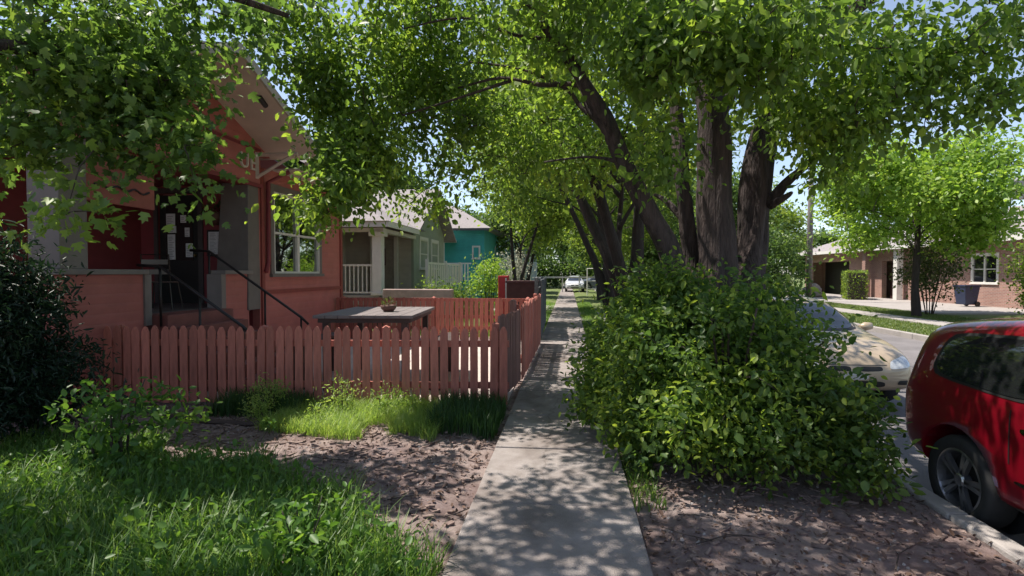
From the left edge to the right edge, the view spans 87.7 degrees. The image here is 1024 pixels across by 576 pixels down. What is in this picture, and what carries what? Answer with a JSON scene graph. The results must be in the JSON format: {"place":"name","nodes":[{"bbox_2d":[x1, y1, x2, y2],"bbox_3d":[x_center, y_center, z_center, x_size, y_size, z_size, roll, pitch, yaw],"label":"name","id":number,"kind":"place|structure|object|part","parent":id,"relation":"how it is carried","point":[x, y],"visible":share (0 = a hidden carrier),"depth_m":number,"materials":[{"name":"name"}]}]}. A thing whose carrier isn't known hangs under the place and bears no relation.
{"place":"outdoors","nodes":[
{"label":"outdoors","id":0,"kind":"place"},
{"bbox_2d":[0,39,369,412],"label":"red house","id":1,"kind":"structure","parent":0,"point":[259,270],"depth_m":10.03,"materials":[{"name":"paint"}]},
{"bbox_2d":[86,147,154,209],"bbox_3d":[-5.298,-1.523,7.254,0.078,0.800,1.120,0,2,6],"label":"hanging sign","id":2,"kind":"object","parent":1,"relation":"hanging from","point":[142,194],"visible":0.48,"depth_m":7.32,"materials":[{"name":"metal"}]},
{"bbox_2d":[140,254,183,309],"bbox_3d":[-5.847,-0.101,8.897,0.482,0.910,0.535,0,2,-14],"label":"metal chair","id":3,"kind":"object","parent":1,"relation":"on","point":[152,261],"visible":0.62,"depth_m":8.69,"materials":[{"name":"black metal"}]},
{"bbox_2d":[166,214,174,224],"bbox_3d":[-6.794,-1.367,10.613,0.190,0.220,0.006,0,2,6],"label":"paper notice","id":4,"kind":"object","parent":1,"relation":"attached to","point":[170,218],"visible":0.99,"depth_m":10.61,"materials":[{"name":"white paper"}]},
{"bbox_2d":[168,234,175,259],"bbox_3d":[-6.784,-0.817,10.628,0.160,0.500,0.006,0,2,6],"label":"paper notice","id":5,"kind":"object","parent":1,"relation":"attached to","point":[171,246],"visible":0.94,"depth_m":10.63,"materials":[{"name":"white paper"}]},
{"bbox_2d":[169,226,175,232],"bbox_3d":[-6.764,-1.167,10.616,0.170,0.140,0.006,0,2,6],"label":"paper notice","id":6,"kind":"object","parent":1,"relation":"attached to","point":[173,230],"visible":0.41,"depth_m":10.61,"materials":[{"name":"white paper"}]},
{"bbox_2d":[159,195,198,302],"bbox_3d":[-6.613,-0.772,10.630,0.860,2.150,0.105,0,2,6],"label":"door","id":7,"kind":"structure","parent":1,"relation":"in","point":[185,268],"depth_m":10.63,"materials":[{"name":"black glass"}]},
{"bbox_2d":[180,215,185,222],"bbox_3d":[-6.526,-1.371,10.585,0.120,0.150,0.006,0,2,6],"label":"paper notice","id":8,"kind":"object","parent":1,"relation":"attached to","point":[182,218],"visible":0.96,"depth_m":10.58,"materials":[{"name":"white paper"}]},
{"bbox_2d":[185,228,189,236],"bbox_3d":[-6.446,-1.106,10.584,0.100,0.180,0.006,0,2,6],"label":"paper notice","id":9,"kind":"object","parent":1,"relation":"attached to","point":[187,232],"visible":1,"depth_m":10.58,"materials":[{"name":"white paper"}]},
{"bbox_2d":[186,243,192,256],"bbox_3d":[-6.406,-0.751,10.590,0.150,0.270,0.006,0,2,6],"label":"paper notice","id":10,"kind":"object","parent":1,"relation":"attached to","point":[189,253],"visible":0.81,"depth_m":10.59,"materials":[{"name":"white paper"}]},
{"bbox_2d":[200,185,220,224],"bbox_3d":[-5.740,-1.596,10.206,0.460,0.781,0.549,0,2,6],"label":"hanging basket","id":11,"kind":"object","parent":1,"relation":"hanging from","point":[216,215],"visible":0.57,"depth_m":10.12,"materials":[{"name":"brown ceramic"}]},
{"bbox_2d":[207,230,218,255],"bbox_3d":[-5.785,-0.883,10.467,0.420,0.520,0.028,0,2,6],"label":"menu board","id":12,"kind":"object","parent":1,"relation":"attached to","point":[212,239],"visible":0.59,"depth_m":10.46,"materials":[{"name":"paper"}]},
{"bbox_2d":[270,183,324,276],"bbox_3d":[-4.790,-1.200,11.897,0.160,1.894,2.300,0,2,6],"label":"window","id":13,"kind":"structure","parent":1,"relation":"in","point":[292,255],"depth_m":11.63,"materials":[{"name":"white paint"}]},
{"bbox_2d":[141,339,513,400],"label":"patio","id":14,"kind":"structure","parent":0,"point":[449,375],"depth_m":9.30,"materials":[{"name":"concrete"}]},
{"bbox_2d":[284,332,333,388],"bbox_3d":[-3.130,1.133,8.519,0.300,0.660,1.800,0,2,1],"label":"bench","id":15,"kind":"object","parent":14,"relation":"on","point":[332,347],"visible":0.05,"depth_m":7.77,"materials":[{"name":"grey wood"}]},
{"bbox_2d":[313,307,434,390],"bbox_3d":[-2.103,0.912,8.545,1.418,1.100,1.960,0,2,1],"label":"picnic table","id":16,"kind":"object","parent":14,"relation":"on","point":[403,316],"visible":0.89,"depth_m":7.72,"materials":[{"name":"grey wood"}]},
{"bbox_2d":[380,296,396,311],"bbox_3d":[-1.930,0.241,8.314,0.256,0.251,0.269,-1,2,-29],"label":"bowl planter","id":17,"kind":"object","parent":16,"relation":"on","point":[387,308],"visible":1,"depth_m":8.23,"materials":[{"name":"brown ceramic"}]},
{"bbox_2d":[429,332,459,390],"bbox_3d":[-1.083,1.133,8.484,0.300,0.660,1.800,0,2,1],"label":"bench","id":18,"kind":"object","parent":14,"relation":"on","point":[449,354],"visible":0.19,"depth_m":7.71,"materials":[{"name":"grey wood"}]},
{"bbox_2d":[498,299,520,391],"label":"picket gate","id":19,"kind":"structure","parent":14,"relation":"on","point":[510,321],"depth_m":7.82,"materials":[{"name":"brown wood"}]},
{"bbox_2d":[516,293,540,379],"bbox_3d":[0.346,0.840,10.575,0.180,1.330,4.450,0,2,7],"label":"picket fence","id":20,"kind":"object","parent":14,"relation":"on","point":[530,325],"visible":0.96,"depth_m":9.65,"materials":[{"name":"red paint"}]},
{"bbox_2d":[249,391,460,441],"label":"pale grass","id":21,"kind":"structure","parent":0,"point":[353,424],"depth_m":5.83,"materials":[{"name":"green plant"}]},
{"bbox_2d":[202,383,511,440],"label":"dark grass","id":22,"kind":"structure","parent":0,"point":[479,417],"depth_m":6.25,"materials":[{"name":"green plant"}]},
{"bbox_2d":[342,189,455,306],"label":"beige house","id":23,"kind":"structure","parent":0,"point":[392,257],"depth_m":20.54,"materials":[{"name":"beige paint"}]},
{"bbox_2d":[384,239,393,288],"bbox_3d":[-4.926,-0.874,20.561,0.800,2.000,0.080,0,2,6],"label":"door","id":24,"kind":"structure","parent":23,"relation":"in","point":[388,243],"depth_m":20.52,"materials":[{"name":"grey wood"}]},
{"bbox_2d":[419,236,428,269],"bbox_3d":[-3.635,-1.413,21.919,0.160,1.340,1.360,0,2,6],"label":"window","id":25,"kind":"structure","parent":23,"relation":"in","point":[420,238],"depth_m":21.51,"materials":[{"name":"white paint"}]},
{"bbox_2d":[431,239,439,269],"bbox_3d":[-3.447,-1.463,23.709,0.160,1.340,1.360,0,2,6],"label":"window","id":26,"kind":"structure","parent":23,"relation":"in","point":[432,241],"depth_m":24.04,"materials":[{"name":"white paint"}]},
{"bbox_2d":[0,275,1023,575],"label":"ground","id":27,"kind":"structure","parent":0,"point":[766,553],"depth_m":3.80,"materials":[{"name":"brown soil"}]},
{"bbox_2d":[0,216,138,445],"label":"dark evergreen shrub","id":28,"kind":"object","parent":27,"relation":"on","point":[32,374],"visible":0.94,"depth_m":5.08,"materials":[{"name":"green plant"}]},
{"bbox_2d":[41,375,222,474],"bbox_3d":[-3.157,1.161,4.552,0.848,0.888,1.261,1,2,40],"label":"leafy weed","id":29,"kind":"object","parent":27,"relation":"on","point":[99,440],"visible":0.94,"depth_m":4.38,"materials":[{"name":"green plant"}]},
{"bbox_2d":[0,0,301,254],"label":"maple tree","id":30,"kind":"object","parent":27,"relation":"on","point":[97,76],"visible":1,"depth_m":4.28,"materials":[{"name":"green plant"}]},
{"bbox_2d":[0,426,422,575],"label":"weed leaves","id":31,"kind":"object","parent":27,"relation":"on","point":[70,531],"visible":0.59,"depth_m":3.32,"materials":[{"name":"green plant"}]},
{"bbox_2d":[100,403,343,426],"bbox_3d":[-3.495,1.504,6.188,3.661,0.079,0.298,0,2,15],"label":"garden edging","id":32,"kind":"object","parent":27,"relation":"on","point":[223,422],"visible":0.18,"depth_m":5.99,"materials":[{"name":"brown wood"}]},
{"bbox_2d":[0,417,459,575],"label":"tall grass","id":33,"kind":"structure","parent":27,"relation":"on","point":[176,558],"depth_m":3.33,"materials":[{"name":"green plant"}]},
{"bbox_2d":[237,386,283,421],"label":"fence weed","id":34,"kind":"object","parent":27,"relation":"on","point":[263,406],"visible":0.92,"depth_m":6.01,"materials":[{"name":"green plant"}]},
{"bbox_2d":[256,416,276,440],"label":"seedling","id":35,"kind":"object","parent":27,"relation":"on","point":[268,425],"visible":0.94,"depth_m":5.46,"materials":[{"name":"green plant"}]},
{"bbox_2d":[236,370,300,416],"bbox_3d":[-2.897,1.271,6.332,0.685,0.570,0.563,0,2,6],"label":"fence weed","id":36,"kind":"object","parent":27,"relation":"on","point":[274,388],"visible":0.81,"depth_m":6.31,"materials":[{"name":"green plant"}]},
{"bbox_2d":[226,481,346,575],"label":"leafy weed","id":37,"kind":"object","parent":27,"relation":"on","point":[313,537],"visible":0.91,"depth_m":2.90,"materials":[{"name":"green plant"}]},
{"bbox_2d":[103,322,508,404],"bbox_3d":[-2.657,1.018,6.894,5.248,1.180,0.180,0,2,2],"label":"picket fence","id":38,"kind":"object","parent":27,"relation":"on","point":[126,338],"visible":0.81,"depth_m":6.82,"materials":[{"name":"red paint"}]},
{"bbox_2d":[297,395,336,425],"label":"fence weed","id":39,"kind":"object","parent":27,"relation":"on","point":[315,411],"visible":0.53,"depth_m":5.93,"materials":[{"name":"green plant"}]},
{"bbox_2d":[276,119,378,189],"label":"background tree","id":40,"kind":"object","parent":27,"relation":"on","point":[288,163],"depth_m":27.79,"materials":[{"name":"green plant"}]},
{"bbox_2d":[313,370,367,413],"bbox_3d":[-2.040,1.258,6.331,0.614,0.596,0.594,-1,2,-20],"label":"fence weed","id":41,"kind":"object","parent":27,"relation":"on","point":[339,405],"visible":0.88,"depth_m":6.32,"materials":[{"name":"green plant"}]},
{"bbox_2d":[306,125,450,207],"bbox_3d":[-7.438,-4.105,28.661,8.234,10.235,7.204,-1,2,-35],"label":"yard tree","id":42,"kind":"object","parent":27,"relation":"on","point":[418,178],"visible":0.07,"depth_m":27.92,"materials":[{"name":"green plant"}]},
{"bbox_2d":[366,380,404,417],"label":"fence weed","id":43,"kind":"object","parent":27,"relation":"on","point":[382,402],"visible":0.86,"depth_m":6.21,"materials":[{"name":"green plant"}]},
{"bbox_2d":[387,385,429,410],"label":"fence weed","id":44,"kind":"object","parent":27,"relation":"on","point":[411,399],"visible":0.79,"depth_m":6.34,"materials":[{"name":"green plant"}]},
{"bbox_2d":[383,289,453,330],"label":"garden wall","id":45,"kind":"structure","parent":27,"relation":"on","point":[420,293],"depth_m":15.79,"materials":[{"name":"paint"}]},
{"bbox_2d":[336,296,530,339],"bbox_3d":[-1.989,0.817,13.555,5.116,1.210,0.190,0,2,6],"label":"picket fence","id":46,"kind":"object","parent":27,"relation":"on","point":[437,316],"visible":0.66,"depth_m":13.44,"materials":[{"name":"red paint"}]},
{"bbox_2d":[401,270,482,314],"bbox_3d":[-2.190,0.349,16.700,2.669,1.840,2.223,0,2,6],"label":"dark green shrub","id":47,"kind":"object","parent":27,"relation":"on","point":[459,294],"visible":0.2,"depth_m":16.45,"materials":[{"name":"green plant"}]},
{"bbox_2d":[425,259,460,297],"bbox_3d":[-2.725,0.013,21.914,0.100,2.250,5.900,0,2,6],"label":"picket fence","id":48,"kind":"object","parent":27,"relation":"on","point":[452,269],"visible":0.66,"depth_m":21.19,"materials":[{"name":"paint"}]},
{"bbox_2d":[446,199,485,221],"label":"background tree","id":49,"kind":"object","parent":27,"relation":"on","point":[468,211],"visible":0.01,"depth_m":55.53,"materials":[{"name":"green plant"}]},
{"bbox_2d":[391,301,549,337],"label":"yard grass","id":50,"kind":"structure","parent":27,"relation":"on","point":[547,302],"depth_m":19.64,"materials":[{"name":"green plant"}]},
{"bbox_2d":[444,206,507,297],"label":"teal house","id":51,"kind":"structure","parent":27,"relation":"on","point":[471,236],"depth_m":32.44,"materials":[{"name":"teal paint"}]},
{"bbox_2d":[471,246,480,258],"bbox_3d":[-2.174,-2.150,32.367,0.560,0.830,0.160,0,2,6],"label":"window","id":52,"kind":"structure","parent":51,"relation":"in","point":[472,246],"depth_m":32.32,"materials":[{"name":"white paint"}]},
{"bbox_2d":[457,246,513,321],"bbox_3d":[-0.878,-0.121,18.509,1.993,2.673,2.023,1,2,25],"label":"flowering shrub","id":53,"kind":"object","parent":27,"relation":"on","point":[489,286],"visible":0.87,"depth_m":18.23,"materials":[{"name":"green plant"}]},
{"bbox_2d":[498,276,509,313],"bbox_3d":[-0.247,0.444,16.328,0.320,1.640,0.332,0,2,6],"label":"red fence post","id":54,"kind":"object","parent":27,"relation":"on","point":[502,288],"visible":0.36,"depth_m":16.16,"materials":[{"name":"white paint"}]},
{"bbox_2d":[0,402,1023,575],"bbox_3d":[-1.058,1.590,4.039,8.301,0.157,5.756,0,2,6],"label":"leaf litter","id":55,"kind":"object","parent":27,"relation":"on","point":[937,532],"visible":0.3,"depth_m":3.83,"materials":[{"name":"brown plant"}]},
{"bbox_2d":[496,248,536,292],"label":"blossom shrub","id":56,"kind":"object","parent":27,"relation":"on","point":[517,266],"visible":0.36,"depth_m":23.99,"materials":[{"name":"white plant"}]},
{"bbox_2d":[505,281,538,312],"bbox_3d":[0.306,0.531,15.373,0.920,1.480,0.680,0,2,6],"label":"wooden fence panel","id":57,"kind":"object","parent":27,"relation":"on","point":[520,289],"visible":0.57,"depth_m":15.06,"materials":[{"name":"red wood"}]},
{"bbox_2d":[458,156,588,280],"bbox_3d":[0.777,-2.677,22.398,6.244,7.735,6.115,0,2,6],"label":"yard tree","id":58,"kind":"object","parent":27,"relation":"on","point":[520,251],"visible":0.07,"depth_m":22.55,"materials":[{"name":"green plant"}]},
{"bbox_2d":[484,204,562,259],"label":"background tree","id":59,"kind":"object","parent":27,"relation":"on","point":[506,238],"visible":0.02,"depth_m":63.22,"materials":[{"name":"green plant"}]},
{"bbox_2d":[24,403,1023,575],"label":"mulch chips","id":60,"kind":"object","parent":27,"relation":"on","point":[955,568],"visible":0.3,"depth_m":3.93,"materials":[{"name":"brown wood"}]},
{"bbox_2d":[474,199,573,280],"bbox_3d":[0.565,-3.482,38.183,6.745,8.451,7.150,1,2,40],"label":"yard tree","id":61,"kind":"object","parent":27,"relation":"on","point":[497,226],"visible":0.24,"depth_m":37.89,"materials":[{"name":"green plant"}]},
{"bbox_2d":[534,277,545,337],"bbox_3d":[0.883,0.498,16.000,0.186,1.710,5.315,0,2,5],"label":"board fence","id":62,"kind":"object","parent":27,"relation":"on","point":[540,287],"visible":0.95,"depth_m":14.48,"materials":[{"name":"grey wood"}]},
{"bbox_2d":[537,250,578,288],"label":"background bush","id":63,"kind":"object","parent":27,"relation":"on","point":[549,269],"visible":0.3,"depth_m":58.90,"materials":[{"name":"green plant"}]},
{"bbox_2d":[549,228,578,285],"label":"background tree","id":64,"kind":"object","parent":27,"relation":"on","point":[563,252],"visible":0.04,"depth_m":69.66,"materials":[{"name":"green plant"}]},
{"bbox_2d":[536,276,594,291],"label":"white pipe fence","id":65,"kind":"object","parent":27,"relation":"on","point":[562,277],"visible":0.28,"depth_m":47.72,"materials":[{"name":"metal"}]},
{"bbox_2d":[565,278,584,291],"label":"parked car","id":66,"kind":"object","parent":27,"relation":"on","point":[572,283],"visible":0.92,"depth_m":47.76,"materials":[{"name":"grey paint"}]},
{"bbox_2d":[550,252,601,288],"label":"background bush","id":67,"kind":"object","parent":27,"relation":"on","point":[576,271],"visible":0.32,"depth_m":59.63,"materials":[{"name":"green plant"}]},
{"bbox_2d":[462,57,695,318],"bbox_3d":[1.667,-2.933,16.655,7.308,8.602,7.830,0,2,-5],"label":"street tree","id":68,"kind":"object","parent":27,"relation":"on","point":[581,230],"visible":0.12,"depth_m":17.57,"materials":[{"name":"green plant"}]},
{"bbox_2d":[182,409,984,575],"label":"fallen twigs","id":69,"kind":"object","parent":27,"relation":"on","point":[733,535],"visible":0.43,"depth_m":3.84,"materials":[{"name":"brown wood"}]},
{"bbox_2d":[482,103,696,310],"bbox_3d":[3.702,-3.512,24.343,9.552,9.340,9.190,1,2,23],"label":"street tree","id":70,"kind":"object","parent":27,"relation":"on","point":[546,235],"visible":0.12,"depth_m":24.39,"materials":[{"name":"green plant"}]},
{"bbox_2d":[583,278,595,289],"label":"parked car","id":71,"kind":"object","parent":27,"relation":"on","point":[591,282],"visible":0.16,"depth_m":54.63,"materials":[{"name":"grey paint"}]},
{"bbox_2d":[177,417,1006,570],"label":"pebbles","id":72,"kind":"object","parent":27,"relation":"on","point":[870,561],"visible":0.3,"depth_m":3.73,"materials":[{"name":"stone"}]},
{"bbox_2d":[587,268,602,294],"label":"white gate frame","id":73,"kind":"object","parent":27,"relation":"on","point":[587,279],"visible":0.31,"depth_m":40.58,"materials":[{"name":"paint"}]},
{"bbox_2d":[435,0,755,305],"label":"street tree","id":74,"kind":"object","parent":27,"relation":"on","point":[610,250],"visible":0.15,"depth_m":10.56,"materials":[{"name":"green plant"}]},
{"bbox_2d":[521,169,678,299],"bbox_3d":[5.321,-4.214,33.334,10.292,10.211,10.403,1,2,20],"label":"street tree","id":75,"kind":"object","parent":27,"relation":"on","point":[626,245],"visible":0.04,"depth_m":33.60,"materials":[{"name":"green plant"}]},
{"bbox_2d":[543,302,667,512],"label":"verge grass","id":76,"kind":"structure","parent":27,"relation":"on","point":[587,311],"depth_m":4.45,"materials":[{"name":"green plant"}]},
{"bbox_2d":[204,0,1023,373],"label":"multi stem tree","id":77,"kind":"object","parent":27,"relation":"on","point":[762,56],"visible":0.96,"depth_m":5.73,"materials":[{"name":"green plant"}]},
{"bbox_2d":[556,209,679,274],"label":"background tree","id":78,"kind":"object","parent":27,"relation":"on","point":[601,265],"visible":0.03,"depth_m":45.87,"materials":[{"name":"green plant"}]},
{"bbox_2d":[591,259,647,283],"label":"background bush","id":79,"kind":"object","parent":27,"relation":"on","point":[626,264],"visible":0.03,"depth_m":55.77,"materials":[{"name":"green plant"}]},
{"bbox_2d":[625,209,696,274],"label":"background tree","id":80,"kind":"object","parent":27,"relation":"on","point":[649,255],"visible":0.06,"depth_m":48.24,"materials":[{"name":"green plant"}]},
{"bbox_2d":[558,238,937,511],"bbox_3d":[1.649,0.557,5.331,2.663,2.103,4.054,-1,2,-22],"label":"overgrown bush","id":81,"kind":"object","parent":27,"relation":"on","point":[652,379],"visible":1,"depth_m":4.26,"materials":[{"name":"green plant"}]},
{"bbox_2d":[766,213,824,296],"bbox_3d":[14.793,-1.581,30.230,4.866,5.160,5.090,0,2,6],"label":"verge bush","id":82,"kind":"object","parent":27,"relation":"on","point":[772,267],"visible":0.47,"depth_m":29.36,"materials":[{"name":"green plant"}]},
{"bbox_2d":[791,144,813,297],"bbox_3d":[17.472,-4.075,31.244,2.200,10.201,0.340,0,2,6],"label":"utility pole","id":83,"kind":"object","parent":27,"relation":"on","point":[809,245],"visible":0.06,"depth_m":31.18,"materials":[{"name":"brown wood"}]},
{"bbox_2d":[592,288,1023,567],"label":"kerb","id":84,"kind":"structure","parent":27,"relation":"on","point":[1007,547],"depth_m":3.60,"materials":[{"name":"concrete"}]},
{"bbox_2d":[778,226,843,278],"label":"background tree","id":85,"kind":"object","parent":27,"relation":"on","point":[822,239],"visible":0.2,"depth_m":52.92,"materials":[{"name":"green plant"}]},
{"bbox_2d":[802,283,821,296],"bbox_3d":[21.160,0.272,37.495,1.239,1.187,1.180,0,2,6],"label":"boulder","id":86,"kind":"object","parent":27,"relation":"on","point":[819,288],"visible":0.34,"depth_m":37.06,"materials":[{"name":"stone"}]},
{"bbox_2d":[853,322,928,340],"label":"kerb","id":87,"kind":"structure","parent":27,"relation":"on","point":[910,335],"depth_m":15.53,"materials":[{"name":"concrete"}]},
{"bbox_2d":[798,206,1023,308],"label":"brick house","id":88,"kind":"structure","parent":27,"relation":"on","point":[827,274],"depth_m":33.24,"materials":[{"name":"brown brick"}]},
{"bbox_2d":[890,263,892,298],"bbox_3d":[25.321,-0.476,34.945,0.060,2.400,1.600,0,2,6],"label":"door","id":89,"kind":"structure","parent":88,"relation":"in","point":[891,288],"depth_m":35.64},
{"bbox_2d":[969,252,998,284],"bbox_3d":[23.968,-0.980,27.026,0.160,1.590,1.860,0,2,6],"label":"window","id":90,"kind":"structure","parent":88,"relation":"in","point":[979,276],"depth_m":26.99,"materials":[{"name":"white paint"}]},
{"bbox_2d":[1008,177,1023,202],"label":"rooftop cooler","id":91,"kind":"object","parent":88,"relation":"on","point":[1022,182],"visible":0.06,"depth_m":28.22,"materials":[{"name":"metal"}]},
{"bbox_2d":[801,117,1023,316],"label":"lime tree","id":92,"kind":"object","parent":27,"relation":"on","point":[947,197],"visible":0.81,"depth_m":19.25,"materials":[{"name":"green plant"}]},
{"bbox_2d":[884,235,976,314],"bbox_3d":[17.138,-0.600,21.924,3.174,3.445,3.102,0,2,6],"label":"tall shrub","id":93,"kind":"object","parent":27,"relation":"on","point":[929,267],"visible":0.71,"depth_m":21.67,"materials":[{"name":"green plant"}]},
{"bbox_2d":[979,237,1023,316],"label":"tall shrub","id":94,"kind":"object","parent":27,"relation":"on","point":[1018,276],"visible":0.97,"depth_m":20.22,"materials":[{"name":"green plant"}]},
{"bbox_2d":[0,0,1023,274],"label":"sky","id":95,"kind":"structure","parent":0,"point":[889,4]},
{"bbox_2d":[499,234,536,280],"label":"pale blue house","id":96,"kind":"structure","parent":0,"point":[534,275],"depth_m":43.22,"materials":[{"name":"blue paint"}]},
{"bbox_2d":[442,284,652,575],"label":"sidewalk","id":97,"kind":"structure","parent":0,"point":[552,498],"depth_m":4.02,"materials":[{"name":"concrete"}]},
{"bbox_2d":[494,305,605,321],"bbox_3d":[0.776,1.083,23.688,8.600,0.112,8.800,0,2,6],"label":"driveway apron","id":98,"kind":"object","parent":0,"point":[580,312],"visible":0.14,"depth_m":21.76,"materials":[{"name":"concrete"}]},
{"bbox_2d":[592,287,1023,546],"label":"road","id":99,"kind":"structure","parent":0,"point":[917,462],"depth_m":6.12,"materials":[{"name":"grey asphalt"}]},
{"bbox_2d":[661,150,783,237],"bbox_3d":[13.007,-3.731,35.056,9.353,9.132,9.123,1,2,39],"label":"roadside tree","id":100,"kind":"object","parent":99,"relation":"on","point":[735,187],"visible":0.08,"depth_m":32.59,"materials":[{"name":"green plant"}]},
{"bbox_2d":[772,296,910,402],"bbox_3d":[4.705,0.882,9.204,2.071,1.482,4.601,0,2,6],"label":"parked car","id":101,"kind":"object","parent":99,"relation":"on","point":[895,369],"visible":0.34,"depth_m":7.11,"materials":[{"name":"beige paint"}]},
{"bbox_2d":[905,308,1023,534],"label":"parked car","id":102,"kind":"object","parent":99,"relation":"on","point":[964,407],"visible":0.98,"depth_m":3.80,"materials":[{"name":"red paint"}]},
{"bbox_3d":[3.315,0.514,3.697,0.129,0.409,1.048,0,2,6],"label":"side window","id":103,"kind":"part","parent":102,"relation":"part of","materials":[{"name":"black glass"}]},
{"bbox_2d":[825,302,985,335],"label":"lawn grass","id":104,"kind":"structure","parent":0,"point":[894,324],"depth_m":19.66,"materials":[{"name":"green plant"}]},
{"bbox_2d":[799,294,1023,326],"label":"driveway","id":105,"kind":"structure","parent":0,"point":[945,308],"depth_m":25.17,"materials":[{"name":"concrete"}]},
{"bbox_2d":[678,174,821,262],"bbox_3d":[16.998,-4.017,38.317,9.552,9.519,8.875,0,2,6],"label":"roadside tree","id":106,"kind":"object","parent":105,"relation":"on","point":[786,212],"visible":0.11,"depth_m":36.39,"materials":[{"name":"green plant"}]},
{"bbox_2d":[840,269,869,299],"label":"clipped hedge","id":107,"kind":"object","parent":105,"relation":"on","point":[853,285],"visible":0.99,"depth_m":33.47,"materials":[{"name":"green plant"}]},
{"bbox_2d":[953,285,981,306],"bbox_3d":[22.856,0.386,26.785,0.927,1.067,0.720,0,2,-4],"label":"recycling bin","id":108,"kind":"object","parent":105,"relation":"on","point":[966,297],"visible":0.93,"depth_m":26.51,"materials":[{"name":"blue plastic"}]}
]}

